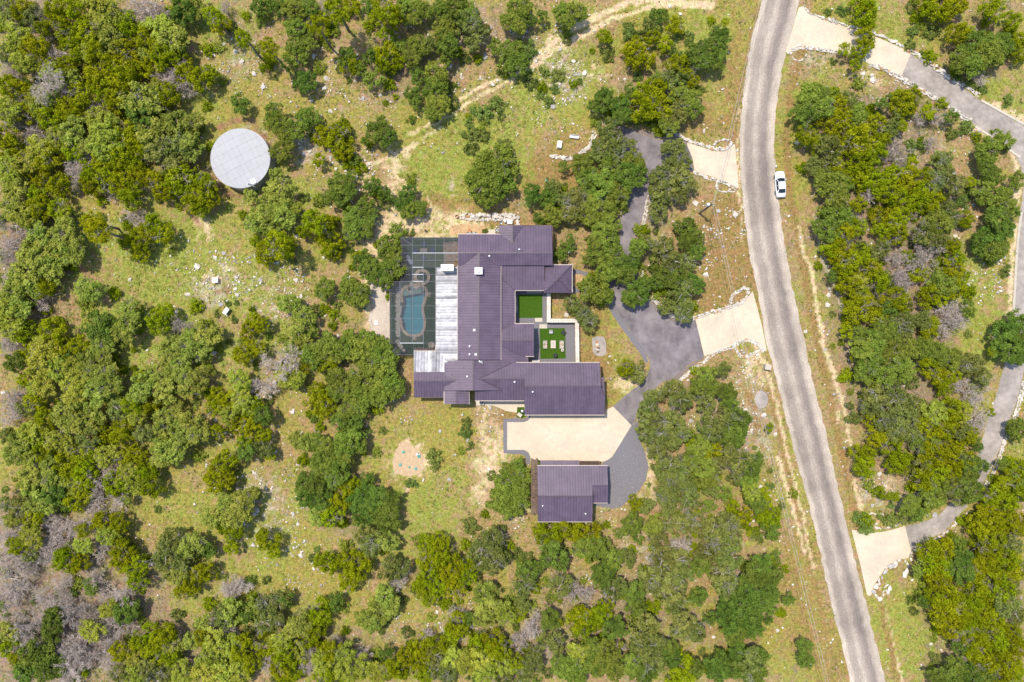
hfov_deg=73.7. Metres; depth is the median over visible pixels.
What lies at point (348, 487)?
juniper tree
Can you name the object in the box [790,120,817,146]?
juniper tree
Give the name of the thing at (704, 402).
oak tree
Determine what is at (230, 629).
dead tree
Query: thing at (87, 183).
juniper tree
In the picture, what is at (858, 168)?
juniper tree
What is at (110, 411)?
oak tree
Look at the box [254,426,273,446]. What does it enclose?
juniper tree
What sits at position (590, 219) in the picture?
oak tree
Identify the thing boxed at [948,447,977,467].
juniper tree
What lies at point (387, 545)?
oak tree
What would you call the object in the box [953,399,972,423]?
broadleaf tree
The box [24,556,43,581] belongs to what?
dead tree
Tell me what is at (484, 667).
broadleaf tree
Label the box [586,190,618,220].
oak tree
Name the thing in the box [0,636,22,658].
juniper tree
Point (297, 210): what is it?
broadleaf tree
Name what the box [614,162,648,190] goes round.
oak tree
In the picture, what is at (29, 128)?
dead tree
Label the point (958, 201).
shrub
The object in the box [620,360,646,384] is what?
oak tree
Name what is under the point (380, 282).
oak tree
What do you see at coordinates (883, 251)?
oak tree
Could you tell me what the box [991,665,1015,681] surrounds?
juniper tree
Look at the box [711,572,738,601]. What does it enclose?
oak tree
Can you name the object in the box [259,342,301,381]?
dead tree
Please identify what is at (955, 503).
oak tree
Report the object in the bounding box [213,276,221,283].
well pad
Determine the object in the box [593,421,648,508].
dark gravel lot
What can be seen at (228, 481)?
juniper tree
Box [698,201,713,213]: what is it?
utility pole
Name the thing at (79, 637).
dead tree
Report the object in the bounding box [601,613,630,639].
oak tree
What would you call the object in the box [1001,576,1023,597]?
oak tree
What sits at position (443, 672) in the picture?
oak tree
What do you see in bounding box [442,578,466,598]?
juniper tree
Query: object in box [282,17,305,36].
oak tree
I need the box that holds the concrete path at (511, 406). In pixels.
[491,401,523,411]
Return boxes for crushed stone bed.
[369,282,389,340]
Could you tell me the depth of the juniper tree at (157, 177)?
122.62 m
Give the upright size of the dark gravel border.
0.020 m
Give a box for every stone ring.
[713,138,731,144]
[715,181,734,192]
[727,286,749,304]
[734,347,759,358]
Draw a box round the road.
[740,0,884,681]
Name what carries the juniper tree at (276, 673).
on the ground at (486, 450)
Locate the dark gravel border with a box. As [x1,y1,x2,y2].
[503,415,529,464]
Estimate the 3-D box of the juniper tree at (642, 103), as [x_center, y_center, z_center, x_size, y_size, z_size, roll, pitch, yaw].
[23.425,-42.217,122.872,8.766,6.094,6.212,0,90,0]
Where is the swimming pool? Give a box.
[399,283,427,336]
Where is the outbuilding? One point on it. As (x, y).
(571, 490)
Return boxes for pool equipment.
[504,220,511,224]
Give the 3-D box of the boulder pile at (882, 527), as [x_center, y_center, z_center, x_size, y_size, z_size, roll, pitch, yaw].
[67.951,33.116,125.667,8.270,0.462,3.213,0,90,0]
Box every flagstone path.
[395,286,401,336]
[450,224,486,234]
[573,274,584,287]
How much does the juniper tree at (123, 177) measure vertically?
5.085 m
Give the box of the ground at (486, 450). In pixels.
[0,0,1023,681]
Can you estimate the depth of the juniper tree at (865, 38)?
122.90 m
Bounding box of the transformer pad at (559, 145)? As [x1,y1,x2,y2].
[556,140,561,148]
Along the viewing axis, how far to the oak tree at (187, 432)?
121.39 m
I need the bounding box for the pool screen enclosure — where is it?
[390,237,457,354]
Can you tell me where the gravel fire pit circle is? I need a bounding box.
[392,441,422,475]
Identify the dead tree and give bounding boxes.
[0,61,21,82]
[0,215,27,245]
[0,233,29,261]
[0,252,27,285]
[0,334,31,356]
[0,380,29,415]
[0,394,25,427]
[0,515,23,553]
[0,541,34,578]
[0,562,33,603]
[0,592,23,613]
[0,605,29,629]
[4,117,51,149]
[8,603,46,648]
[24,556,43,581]
[25,520,66,566]
[28,293,49,311]
[28,585,66,616]
[30,28,52,47]
[30,60,64,105]
[32,0,52,29]
[40,514,71,536]
[40,530,70,559]
[41,44,60,65]
[48,573,73,597]
[50,81,79,102]
[52,427,74,440]
[52,585,76,607]
[52,653,88,681]
[54,625,79,649]
[54,636,97,681]
[57,595,91,628]
[62,512,85,538]
[63,153,91,192]
[67,622,98,656]
[71,611,87,634]
[77,466,107,502]
[80,566,104,587]
[80,644,107,664]
[81,490,113,525]
[85,605,101,625]
[87,523,98,539]
[87,577,122,604]
[89,540,110,564]
[90,94,110,113]
[92,629,119,652]
[97,601,140,644]
[99,649,116,674]
[101,490,127,515]
[102,462,118,474]
[103,183,119,202]
[110,575,137,607]
[120,0,164,23]
[120,204,145,225]
[147,3,171,19]
[150,57,185,92]
[164,68,197,100]
[170,319,193,333]
[218,0,229,17]
[219,572,254,599]
[220,579,241,600]
[221,623,239,638]
[250,374,279,398]
[258,358,279,381]
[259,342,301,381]
[261,654,277,676]
[299,642,317,674]
[316,0,325,14]
[326,633,343,645]
[351,640,373,666]
[381,20,400,33]
[388,576,407,592]
[417,628,438,640]
[447,606,471,622]
[510,622,531,653]
[521,607,542,639]
[558,581,594,603]
[615,639,626,653]
[666,536,693,555]
[859,188,878,202]
[879,137,914,167]
[881,248,906,266]
[882,253,918,293]
[900,210,918,226]
[903,245,947,283]
[909,225,927,252]
[912,112,928,125]
[923,131,942,150]
[929,106,945,125]
[930,298,970,338]
[951,628,971,642]
[951,637,984,662]
[952,378,992,407]
[966,69,988,86]
[966,404,990,436]
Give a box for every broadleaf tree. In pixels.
[0,94,23,126]
[0,147,23,192]
[0,296,27,343]
[2,21,32,53]
[6,199,40,228]
[7,50,37,73]
[9,134,55,174]
[15,420,48,447]
[17,447,42,468]
[17,516,45,549]
[21,85,50,118]
[23,341,68,382]
[25,376,56,397]
[31,333,56,350]
[42,430,74,451]
[55,207,75,218]
[58,370,89,405]
[58,433,79,458]
[59,355,82,378]
[64,477,86,496]
[72,536,95,553]
[74,0,127,27]
[78,42,103,62]
[78,619,108,642]
[84,106,124,161]
[91,443,119,468]
[94,525,125,545]
[97,597,120,618]
[115,459,146,497]
[124,651,148,681]
[125,405,147,425]
[139,13,181,43]
[162,633,183,654]
[170,656,193,681]
[190,626,228,681]
[210,657,251,681]
[214,631,248,660]
[218,402,240,427]
[228,367,251,391]
[228,387,258,417]
[269,630,291,654]
[273,362,306,390]
[290,639,310,664]
[291,202,302,213]
[310,650,332,673]
[332,640,358,666]
[333,655,357,681]
[353,652,372,681]
[366,660,388,681]
[439,645,476,675]
[467,646,497,681]
[493,653,518,676]
[495,599,516,624]
[565,640,587,663]
[740,477,761,502]
[847,274,869,288]
[919,398,949,425]
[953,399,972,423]
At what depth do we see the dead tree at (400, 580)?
123.52 m
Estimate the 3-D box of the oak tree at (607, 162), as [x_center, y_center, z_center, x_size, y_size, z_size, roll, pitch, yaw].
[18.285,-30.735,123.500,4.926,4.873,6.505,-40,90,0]
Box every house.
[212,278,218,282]
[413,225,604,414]
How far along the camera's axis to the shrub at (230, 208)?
125.44 m
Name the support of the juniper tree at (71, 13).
on the ground at (486, 450)
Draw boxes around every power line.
[712,2,825,680]
[714,1,828,681]
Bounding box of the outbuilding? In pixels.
[531,458,607,521]
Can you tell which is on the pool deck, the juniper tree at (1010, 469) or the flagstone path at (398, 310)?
the flagstone path at (398, 310)
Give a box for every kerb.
[975,126,1020,157]
[981,99,1023,124]
[1012,212,1022,311]
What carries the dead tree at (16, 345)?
on the ground at (486, 450)
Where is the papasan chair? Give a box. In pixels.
[428,342,434,347]
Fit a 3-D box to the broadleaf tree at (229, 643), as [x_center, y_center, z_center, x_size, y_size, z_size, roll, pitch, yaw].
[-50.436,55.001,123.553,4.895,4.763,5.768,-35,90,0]
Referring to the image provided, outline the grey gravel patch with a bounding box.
[592,336,605,355]
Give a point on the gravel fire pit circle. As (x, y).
(410, 458)
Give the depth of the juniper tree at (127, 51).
122.01 m
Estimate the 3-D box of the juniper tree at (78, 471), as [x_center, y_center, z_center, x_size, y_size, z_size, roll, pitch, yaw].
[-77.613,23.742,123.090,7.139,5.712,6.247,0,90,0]
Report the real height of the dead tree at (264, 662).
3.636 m
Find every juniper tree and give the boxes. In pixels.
[0,73,23,101]
[0,122,24,149]
[0,135,27,160]
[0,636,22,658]
[4,534,33,555]
[5,0,33,24]
[6,78,39,109]
[7,652,30,668]
[12,102,35,125]
[12,163,33,186]
[13,319,44,344]
[17,341,41,363]
[18,33,51,64]
[18,509,46,528]
[22,393,47,411]
[23,184,55,221]
[28,433,58,461]
[30,140,68,172]
[31,169,55,186]
[32,21,54,37]
[34,276,58,301]
[34,406,52,423]
[34,418,57,433]
[35,56,62,80]
[35,103,64,132]
[37,0,73,33]
[37,316,69,345]
[45,170,73,198]
[46,196,74,223]
[51,335,76,358]
[51,452,77,475]
[51,542,92,574]
[53,21,91,50]
[53,41,86,67]
[53,93,89,127]
[55,55,78,73]
[58,81,96,111]
[58,458,100,489]
[60,138,88,163]
[61,485,94,514]
[63,0,89,25]
[67,334,90,356]
[69,442,97,462]
[73,19,99,46]
[73,522,94,537]
[77,162,106,197]
[77,209,119,230]
[82,217,124,244]
[82,438,112,462]
[83,61,109,93]
[84,40,124,81]
[89,76,118,108]
[90,150,113,169]
[91,166,121,194]
[91,421,111,445]
[91,505,118,533]
[100,468,129,497]
[103,57,146,116]
[103,139,139,176]
[106,419,139,449]
[107,38,146,74]
[107,549,148,578]
[107,640,136,662]
[108,534,135,559]
[109,166,137,193]
[110,114,139,151]
[110,511,130,534]
[112,9,140,39]
[112,445,135,466]
[116,182,143,211]
[119,396,141,413]
[120,151,148,175]
[123,226,153,251]
[126,570,151,590]
[126,626,150,652]
[128,164,153,189]
[130,245,150,263]
[131,141,151,163]
[132,25,160,55]
[132,447,149,465]
[134,462,167,498]
[135,394,162,414]
[138,212,165,243]
[139,620,181,651]
[140,636,181,667]
[141,38,189,80]
[144,169,165,189]
[144,302,176,335]
[151,183,175,201]
[152,222,175,246]
[153,81,181,110]
[159,165,197,204]
[171,161,192,177]
[173,582,195,601]
[174,57,200,85]
[175,187,210,217]
[182,569,203,593]
[186,64,221,93]
[190,560,220,582]
[193,628,211,646]
[194,170,221,208]
[201,5,229,34]
[201,468,236,494]
[204,386,233,417]
[208,448,238,479]
[209,15,232,36]
[209,424,228,439]
[223,526,245,542]
[229,413,262,441]
[230,630,256,661]
[232,339,259,367]
[234,27,261,58]
[235,435,253,449]
[239,321,259,339]
[240,396,264,418]
[241,651,263,674]
[250,339,267,355]
[251,313,269,332]
[253,630,283,657]
[254,236,278,267]
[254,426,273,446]
[254,522,282,550]
[257,36,283,66]
[263,229,294,260]
[267,660,292,681]
[270,639,299,669]
[278,236,298,259]
[285,659,305,681]
[295,221,314,238]
[298,631,316,649]
[300,208,327,235]
[300,363,312,374]
[302,381,337,414]
[304,595,334,625]
[305,15,332,48]
[305,617,328,640]
[312,124,338,146]
[312,549,340,575]
[312,660,334,681]
[314,213,334,237]
[314,225,345,254]
[314,637,343,662]
[316,407,335,420]
[317,355,336,372]
[319,502,347,528]
[321,0,359,32]
[324,121,355,161]
[324,246,342,261]
[326,492,347,510]
[326,548,358,577]
[333,475,368,507]
[337,573,357,592]
[338,53,361,82]
[339,0,362,14]
[344,548,374,581]
[370,0,398,23]
[374,37,399,76]
[375,26,396,44]
[379,657,408,680]
[381,5,409,31]
[396,643,419,667]
[407,631,431,657]
[410,648,437,673]
[411,560,451,599]
[411,662,434,681]
[415,530,450,570]
[421,586,440,607]
[425,633,449,653]
[429,539,458,569]
[437,555,463,582]
[440,609,469,645]
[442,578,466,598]
[458,551,476,575]
[458,569,477,586]
[467,627,504,656]
[484,635,514,666]
[508,651,525,672]
[510,606,527,622]
[531,522,563,545]
[553,520,583,542]
[558,599,596,639]
[571,515,603,543]
[591,597,614,625]
[616,358,633,377]
[619,34,655,72]
[619,87,663,123]
[627,493,642,512]
[636,74,676,121]
[643,25,660,46]
[662,53,693,81]
[663,13,685,34]
[663,647,698,681]
[685,72,699,88]
[703,441,722,459]
[733,506,752,524]
[752,506,781,531]
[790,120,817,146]
[808,134,823,155]
[813,105,853,136]
[817,228,862,275]
[819,249,838,260]
[820,152,847,171]
[830,220,856,244]
[831,94,847,112]
[831,260,858,285]
[832,122,883,159]
[834,273,863,296]
[838,286,880,328]
[842,147,873,193]
[846,0,878,27]
[847,43,870,60]
[847,443,876,479]
[848,194,868,212]
[849,345,868,364]
[850,215,869,237]
[853,25,874,47]
[856,171,891,195]
[856,256,890,299]
[858,243,879,266]
[862,140,888,172]
[862,411,879,428]
[863,374,881,388]
[863,424,887,447]
[864,309,883,324]
[865,112,886,133]
[867,205,894,228]
[868,217,894,242]
[869,126,892,146]
[870,293,891,317]
[871,181,899,204]
[879,439,913,475]
[880,161,911,184]
[884,222,908,246]
[885,186,916,213]
[885,206,913,230]
[885,286,912,310]
[888,86,923,120]
[892,161,923,196]
[903,466,935,490]
[908,264,928,282]
[909,166,937,184]
[909,176,945,215]
[911,413,948,438]
[914,440,946,468]
[914,536,941,560]
[915,0,968,25]
[915,283,939,309]
[915,356,940,375]
[917,322,938,339]
[920,458,951,485]
[921,551,953,591]
[922,579,966,614]
[924,367,959,396]
[925,602,966,639]
[930,536,954,562]
[935,394,965,441]
[935,460,970,484]
[938,249,967,278]
[938,438,964,465]
[942,601,974,622]
[943,21,971,47]
[943,237,961,254]
[946,271,970,299]
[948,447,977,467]
[953,609,988,634]
[954,574,992,598]
[956,209,975,227]
[959,584,999,620]
[959,627,985,648]
[960,425,978,444]
[963,639,997,674]
[964,510,1010,554]
[971,542,1003,572]
[971,555,990,577]
[975,0,1006,22]
[975,497,995,515]
[975,623,1010,653]
[977,559,1003,591]
[979,481,1004,507]
[980,510,1017,534]
[981,607,1005,635]
[981,645,1011,671]
[986,571,1017,603]
[989,488,1021,517]
[989,547,1023,582]
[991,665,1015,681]
[993,474,1015,490]
[994,650,1023,676]
[997,620,1023,642]
[999,10,1023,33]
[1001,455,1023,484]
[1002,512,1023,538]
[1004,37,1023,63]
[1004,636,1023,659]
[1005,483,1023,503]
[1006,665,1023,681]
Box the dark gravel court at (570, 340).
[515,291,574,361]
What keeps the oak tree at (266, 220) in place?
on the ground at (486, 450)
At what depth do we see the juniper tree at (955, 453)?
122.52 m
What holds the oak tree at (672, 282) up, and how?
on the ground at (486, 450)
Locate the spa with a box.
[413,269,429,284]
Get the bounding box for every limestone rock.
[194,263,199,269]
[732,210,737,217]
[870,77,875,83]
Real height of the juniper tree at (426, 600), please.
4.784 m
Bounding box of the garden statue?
[596,341,598,352]
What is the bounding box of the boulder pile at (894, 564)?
[870,559,900,601]
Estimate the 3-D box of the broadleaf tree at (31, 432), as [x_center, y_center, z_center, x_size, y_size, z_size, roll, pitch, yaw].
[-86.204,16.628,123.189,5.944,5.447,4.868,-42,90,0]
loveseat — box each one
[543,341,546,348]
[559,341,563,348]
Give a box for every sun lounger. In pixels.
[395,339,403,348]
[406,254,413,264]
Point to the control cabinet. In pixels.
(226, 310)
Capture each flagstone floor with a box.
[414,347,434,350]
[443,241,457,265]
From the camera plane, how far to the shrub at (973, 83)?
125.21 m
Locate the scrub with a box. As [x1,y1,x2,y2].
[0,0,1023,681]
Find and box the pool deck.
[390,238,457,353]
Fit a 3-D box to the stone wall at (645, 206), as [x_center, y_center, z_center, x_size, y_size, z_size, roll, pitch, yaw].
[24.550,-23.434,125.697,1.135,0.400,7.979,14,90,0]
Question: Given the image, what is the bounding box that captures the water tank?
[210,128,275,192]
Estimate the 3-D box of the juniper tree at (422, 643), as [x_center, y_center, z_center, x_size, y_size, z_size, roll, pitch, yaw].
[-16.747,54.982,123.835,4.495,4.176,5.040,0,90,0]
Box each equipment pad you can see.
[476,401,491,404]
[487,230,495,233]
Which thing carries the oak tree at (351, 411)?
on the ground at (486, 450)
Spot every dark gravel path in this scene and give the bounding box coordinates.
[572,287,579,293]
[573,269,587,275]
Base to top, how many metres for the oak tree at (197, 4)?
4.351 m
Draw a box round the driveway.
[609,127,703,424]
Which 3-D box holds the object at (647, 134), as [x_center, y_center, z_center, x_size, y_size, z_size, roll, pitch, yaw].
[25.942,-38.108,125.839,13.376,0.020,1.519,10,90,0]
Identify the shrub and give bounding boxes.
[153,505,161,513]
[190,396,200,407]
[214,308,220,317]
[224,203,234,212]
[224,299,230,306]
[230,314,237,323]
[241,575,250,590]
[297,192,309,203]
[330,300,342,308]
[364,428,372,434]
[378,426,388,434]
[404,478,418,487]
[425,447,441,472]
[457,423,472,438]
[460,127,480,140]
[460,516,481,535]
[461,417,472,427]
[464,116,473,128]
[467,441,474,450]
[469,103,493,122]
[477,128,489,143]
[488,95,508,114]
[515,37,538,61]
[535,89,544,99]
[538,66,549,77]
[543,95,551,109]
[549,83,559,94]
[550,68,565,82]
[575,78,582,84]
[599,44,615,62]
[611,527,623,539]
[622,21,636,34]
[622,26,638,40]
[627,109,643,125]
[632,66,643,82]
[660,41,676,52]
[667,49,676,57]
[676,31,687,38]
[683,36,693,45]
[686,30,694,38]
[699,84,705,93]
[708,24,720,35]
[751,528,764,545]
[764,482,774,489]
[770,547,780,559]
[778,500,786,509]
[823,8,831,15]
[830,58,835,65]
[834,5,847,16]
[852,511,870,533]
[857,519,874,535]
[875,510,899,528]
[886,502,895,508]
[902,138,918,150]
[904,37,916,51]
[906,25,919,38]
[944,126,958,141]
[953,192,970,209]
[957,119,974,135]
[959,185,972,197]
[962,77,982,89]
[964,328,973,338]
[977,84,987,93]
[998,264,1011,278]
[1000,93,1013,108]
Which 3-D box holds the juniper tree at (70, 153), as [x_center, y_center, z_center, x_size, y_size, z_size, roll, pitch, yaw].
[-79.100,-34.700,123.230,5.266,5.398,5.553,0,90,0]
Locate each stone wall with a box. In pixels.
[549,131,596,160]
[640,193,650,234]
[651,290,749,319]
[666,131,732,150]
[679,338,766,381]
[693,170,736,190]
[787,44,842,54]
[804,4,903,46]
[868,62,972,120]
[906,49,979,97]
[909,512,967,560]
[983,381,1023,487]
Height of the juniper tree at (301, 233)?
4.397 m
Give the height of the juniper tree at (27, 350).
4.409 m
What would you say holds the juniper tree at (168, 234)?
on the ground at (486, 450)
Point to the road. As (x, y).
(785, 341)
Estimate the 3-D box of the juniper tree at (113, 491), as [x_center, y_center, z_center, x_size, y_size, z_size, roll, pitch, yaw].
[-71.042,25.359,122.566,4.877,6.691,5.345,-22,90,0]
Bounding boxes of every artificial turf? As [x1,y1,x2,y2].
[517,407,526,417]
[518,295,541,317]
[540,328,565,358]
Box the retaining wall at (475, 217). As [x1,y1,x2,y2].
[460,212,519,224]
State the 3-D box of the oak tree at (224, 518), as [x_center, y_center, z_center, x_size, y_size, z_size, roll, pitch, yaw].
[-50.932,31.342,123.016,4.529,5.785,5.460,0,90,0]
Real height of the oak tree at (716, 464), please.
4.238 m
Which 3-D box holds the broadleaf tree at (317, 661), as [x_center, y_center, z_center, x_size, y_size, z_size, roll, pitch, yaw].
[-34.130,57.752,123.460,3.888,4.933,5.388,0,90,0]
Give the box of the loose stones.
[0,0,1023,681]
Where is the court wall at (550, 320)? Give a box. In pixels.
[547,293,578,361]
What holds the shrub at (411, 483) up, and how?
on the ground at (486, 450)
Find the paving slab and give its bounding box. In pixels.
[539,324,546,327]
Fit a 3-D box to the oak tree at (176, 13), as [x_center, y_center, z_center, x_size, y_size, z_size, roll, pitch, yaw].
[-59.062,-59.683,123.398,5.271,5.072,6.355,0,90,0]
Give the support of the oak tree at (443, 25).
on the ground at (486, 450)
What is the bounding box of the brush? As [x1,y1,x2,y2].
[0,0,1023,681]
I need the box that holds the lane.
[902,55,1023,549]
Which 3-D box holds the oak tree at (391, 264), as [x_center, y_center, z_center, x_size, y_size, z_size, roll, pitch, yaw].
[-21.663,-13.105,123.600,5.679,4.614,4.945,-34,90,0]
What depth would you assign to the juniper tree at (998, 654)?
121.29 m
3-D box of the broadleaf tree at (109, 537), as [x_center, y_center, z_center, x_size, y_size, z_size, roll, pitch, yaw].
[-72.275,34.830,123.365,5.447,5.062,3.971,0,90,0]
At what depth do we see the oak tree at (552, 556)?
121.42 m
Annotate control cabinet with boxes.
[222,307,230,314]
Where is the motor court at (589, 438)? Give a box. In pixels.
[507,407,630,461]
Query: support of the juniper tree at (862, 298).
on the ground at (486, 450)
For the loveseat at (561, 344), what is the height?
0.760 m
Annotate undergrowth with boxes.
[0,0,1023,670]
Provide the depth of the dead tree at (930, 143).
124.46 m
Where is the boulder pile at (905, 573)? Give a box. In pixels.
[902,560,910,577]
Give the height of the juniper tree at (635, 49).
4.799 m
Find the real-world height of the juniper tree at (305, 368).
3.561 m
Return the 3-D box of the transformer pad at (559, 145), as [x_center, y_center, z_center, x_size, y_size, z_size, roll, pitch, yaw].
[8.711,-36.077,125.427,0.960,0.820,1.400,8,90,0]
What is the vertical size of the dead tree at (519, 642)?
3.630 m
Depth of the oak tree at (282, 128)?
121.71 m
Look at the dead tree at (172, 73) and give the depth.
123.01 m
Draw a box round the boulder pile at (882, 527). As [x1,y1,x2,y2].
[867,512,903,529]
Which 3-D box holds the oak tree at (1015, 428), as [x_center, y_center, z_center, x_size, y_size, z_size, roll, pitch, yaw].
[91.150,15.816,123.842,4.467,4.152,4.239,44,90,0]
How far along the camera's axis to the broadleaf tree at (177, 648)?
122.42 m
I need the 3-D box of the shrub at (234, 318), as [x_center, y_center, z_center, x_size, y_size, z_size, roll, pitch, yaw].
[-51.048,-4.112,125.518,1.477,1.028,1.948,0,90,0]
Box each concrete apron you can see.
[687,143,738,187]
[695,291,765,355]
[785,6,910,74]
[852,526,910,595]
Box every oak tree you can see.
[0,0,19,17]
[0,40,21,66]
[0,176,29,219]
[0,279,32,319]
[0,493,28,518]
[0,621,21,643]
[1,350,25,374]
[1,430,29,466]
[1,507,26,528]
[4,238,44,306]
[11,462,41,490]
[12,662,38,681]
[14,637,67,681]
[20,4,44,30]
[21,461,67,519]
[25,219,50,245]
[31,229,81,285]
[36,451,60,473]
[37,493,57,515]
[38,61,66,94]
[40,481,65,505]
[41,606,65,643]
[44,114,86,153]
[48,215,85,266]
[49,399,107,435]
[73,276,108,301]
[74,347,101,378]
[74,427,100,452]
[76,135,94,155]
[79,308,99,328]
[79,309,117,344]
[82,361,124,407]
[89,338,115,362]
[91,13,124,52]
[106,399,129,425]
[108,660,129,681]
[110,297,142,347]
[112,596,140,625]
[116,78,165,116]
[124,95,159,132]
[125,370,155,404]
[131,423,157,442]
[135,43,150,63]
[135,110,204,150]
[137,526,200,588]
[137,657,156,681]
[142,131,198,172]
[148,361,177,405]
[149,437,184,467]
[151,397,183,440]
[152,24,189,62]
[154,662,172,681]
[160,331,213,375]
[167,406,210,453]
[167,564,188,585]
[169,0,197,26]
[172,365,216,399]
[176,530,207,558]
[179,0,204,19]
[179,131,205,162]
[182,319,223,346]
[207,603,232,629]
[214,501,237,529]
[216,485,259,529]
[216,596,244,629]
[237,439,255,461]
[243,199,297,238]
[251,435,273,458]
[253,588,290,634]
[254,403,273,425]
[258,177,294,210]
[264,102,304,140]
[268,138,295,163]
[276,293,300,313]
[280,0,304,22]
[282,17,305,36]
[283,608,314,637]
[284,333,314,356]
[285,36,306,57]
[287,431,315,451]
[289,303,317,342]
[292,69,318,93]
[294,105,322,131]
[295,469,332,510]
[299,28,319,53]
[299,330,342,370]
[301,0,320,16]
[304,431,333,454]
[308,446,350,490]
[308,502,329,527]
[312,274,335,301]
[323,170,356,207]
[325,367,357,403]
[330,425,367,469]
[336,328,375,363]
[336,397,368,419]
[337,272,369,307]
[340,204,374,240]
[344,483,401,512]
[347,362,405,411]
[351,503,377,527]
[351,521,383,557]
[352,248,371,272]
[353,609,371,629]
[355,195,376,216]
[356,327,397,378]
[359,256,379,279]
[360,496,393,519]
[361,582,399,633]
[365,114,396,148]
[369,505,402,534]
[371,262,393,287]
[374,531,400,550]
[376,233,403,258]
[377,552,412,588]
[378,254,408,284]
[381,384,404,398]
[392,184,416,211]
[396,0,431,25]
[398,200,427,219]
[402,34,428,69]
[420,58,450,121]
[422,645,456,681]
[426,0,460,25]
[431,19,460,41]
[435,29,457,58]
[441,0,469,18]
[454,1,476,27]
[455,7,491,53]
[462,141,519,209]
[467,524,508,575]
[471,580,501,628]
[484,467,531,520]
[494,671,511,681]
[495,38,521,59]
[498,457,525,479]
[499,0,532,34]
[507,49,529,77]
[512,571,538,598]
[512,641,545,681]
[516,558,544,581]
[524,183,543,207]
[534,534,560,553]
[538,540,568,572]
[539,631,566,657]
[540,203,566,227]
[540,604,560,631]
[546,570,574,596]
[549,651,588,681]
[552,0,587,29]
[555,185,587,223]
[563,294,585,316]
[568,532,611,563]
[570,151,593,177]
[573,302,598,332]
[574,200,608,229]
[575,166,632,206]
[576,273,613,303]
[580,636,625,681]
[581,244,606,265]
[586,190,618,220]
[586,219,623,282]
[587,86,613,113]
[588,142,606,162]
[590,558,617,588]
[591,116,628,168]
[598,152,627,182]
[600,576,628,600]
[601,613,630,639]
[603,546,622,569]
[611,94,632,124]
[613,253,640,284]
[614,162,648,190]
[618,576,647,617]
[619,510,643,536]
[620,276,651,308]
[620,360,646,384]
[621,148,647,178]
[621,651,641,675]
[627,612,667,677]
[628,235,652,260]
[629,663,657,681]
[632,406,661,442]
[639,396,686,446]
[640,512,666,537]
[641,438,667,458]
[641,545,691,607]
[641,573,661,595]
[642,162,677,223]
[647,530,667,549]
[648,236,683,271]
[648,262,673,288]
[651,453,692,509]
[656,113,679,137]
[657,90,688,123]
[657,378,693,413]
[660,66,696,92]
[662,507,705,538]
[662,635,682,668]
[663,267,687,290]
[665,163,699,191]
[666,81,705,119]
[666,278,696,323]
[666,591,692,613]
[669,610,708,650]
[671,185,695,203]
[671,216,706,260]
[671,565,695,590]
[673,148,692,168]
[673,422,692,443]
[674,484,699,519]
[679,251,700,273]
[682,38,711,69]
[682,272,706,294]
[682,658,704,680]
[683,433,713,469]
[689,364,720,397]
[689,457,717,490]
[689,557,710,577]
[692,540,721,567]
[693,389,716,410]
[694,516,744,585]
[695,403,737,444]
[702,647,739,681]
[706,26,732,50]
[708,45,727,70]
[709,456,724,483]
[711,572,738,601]
[715,381,740,411]
[716,511,744,544]
[716,586,763,646]
[717,444,756,475]
[718,408,752,449]
[725,469,743,485]
[726,641,768,681]
[731,645,762,681]
[737,553,772,599]
[739,470,760,489]
[741,591,771,615]
[742,455,762,476]
[742,492,769,514]
[761,566,784,585]
[786,98,819,129]
[795,81,836,120]
[810,133,845,168]
[810,217,842,243]
[813,166,854,206]
[819,202,859,233]
[846,101,868,125]
[847,332,916,384]
[853,359,872,384]
[855,393,881,414]
[859,380,904,431]
[865,317,903,343]
[869,239,892,259]
[873,365,897,387]
[881,389,928,446]
[882,350,905,375]
[886,311,916,339]
[896,337,919,357]
[897,419,921,442]
[897,492,921,516]
[909,218,948,253]
[909,445,935,481]
[911,336,933,359]
[916,472,955,508]
[917,434,941,456]
[921,207,954,238]
[922,166,968,194]
[925,267,960,296]
[925,654,970,681]
[926,342,961,372]
[927,151,954,170]
[928,196,964,228]
[947,472,967,509]
[947,549,977,584]
[948,32,1004,79]
[950,419,975,440]
[954,29,987,53]
[954,466,983,504]
[958,350,997,385]
[961,453,981,473]
[961,661,998,681]
[968,224,1007,258]
[969,180,1006,207]
[973,134,1002,170]
[978,164,1001,186]
[983,204,1015,237]
[983,240,1010,261]
[986,316,1023,365]
[994,185,1017,210]
[994,591,1023,624]
[996,32,1016,61]
[998,530,1022,554]
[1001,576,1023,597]
[1005,417,1023,443]
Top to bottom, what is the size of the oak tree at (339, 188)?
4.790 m
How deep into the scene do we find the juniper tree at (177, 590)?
122.87 m
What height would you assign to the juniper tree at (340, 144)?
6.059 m
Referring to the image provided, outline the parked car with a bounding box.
[773,171,786,197]
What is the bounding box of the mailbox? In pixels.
[763,364,771,369]
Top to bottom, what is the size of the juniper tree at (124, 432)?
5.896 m
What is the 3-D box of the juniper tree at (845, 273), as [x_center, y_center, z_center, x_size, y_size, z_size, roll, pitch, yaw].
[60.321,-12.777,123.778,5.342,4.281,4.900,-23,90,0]
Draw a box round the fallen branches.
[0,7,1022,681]
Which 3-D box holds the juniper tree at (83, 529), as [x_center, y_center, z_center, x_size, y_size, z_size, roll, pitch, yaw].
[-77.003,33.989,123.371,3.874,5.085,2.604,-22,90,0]
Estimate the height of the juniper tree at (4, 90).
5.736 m
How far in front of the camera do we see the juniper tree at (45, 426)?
122.45 m
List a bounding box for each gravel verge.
[607,303,648,387]
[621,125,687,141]
[649,297,693,322]
[664,356,704,382]
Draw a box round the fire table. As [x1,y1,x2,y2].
[551,340,555,347]

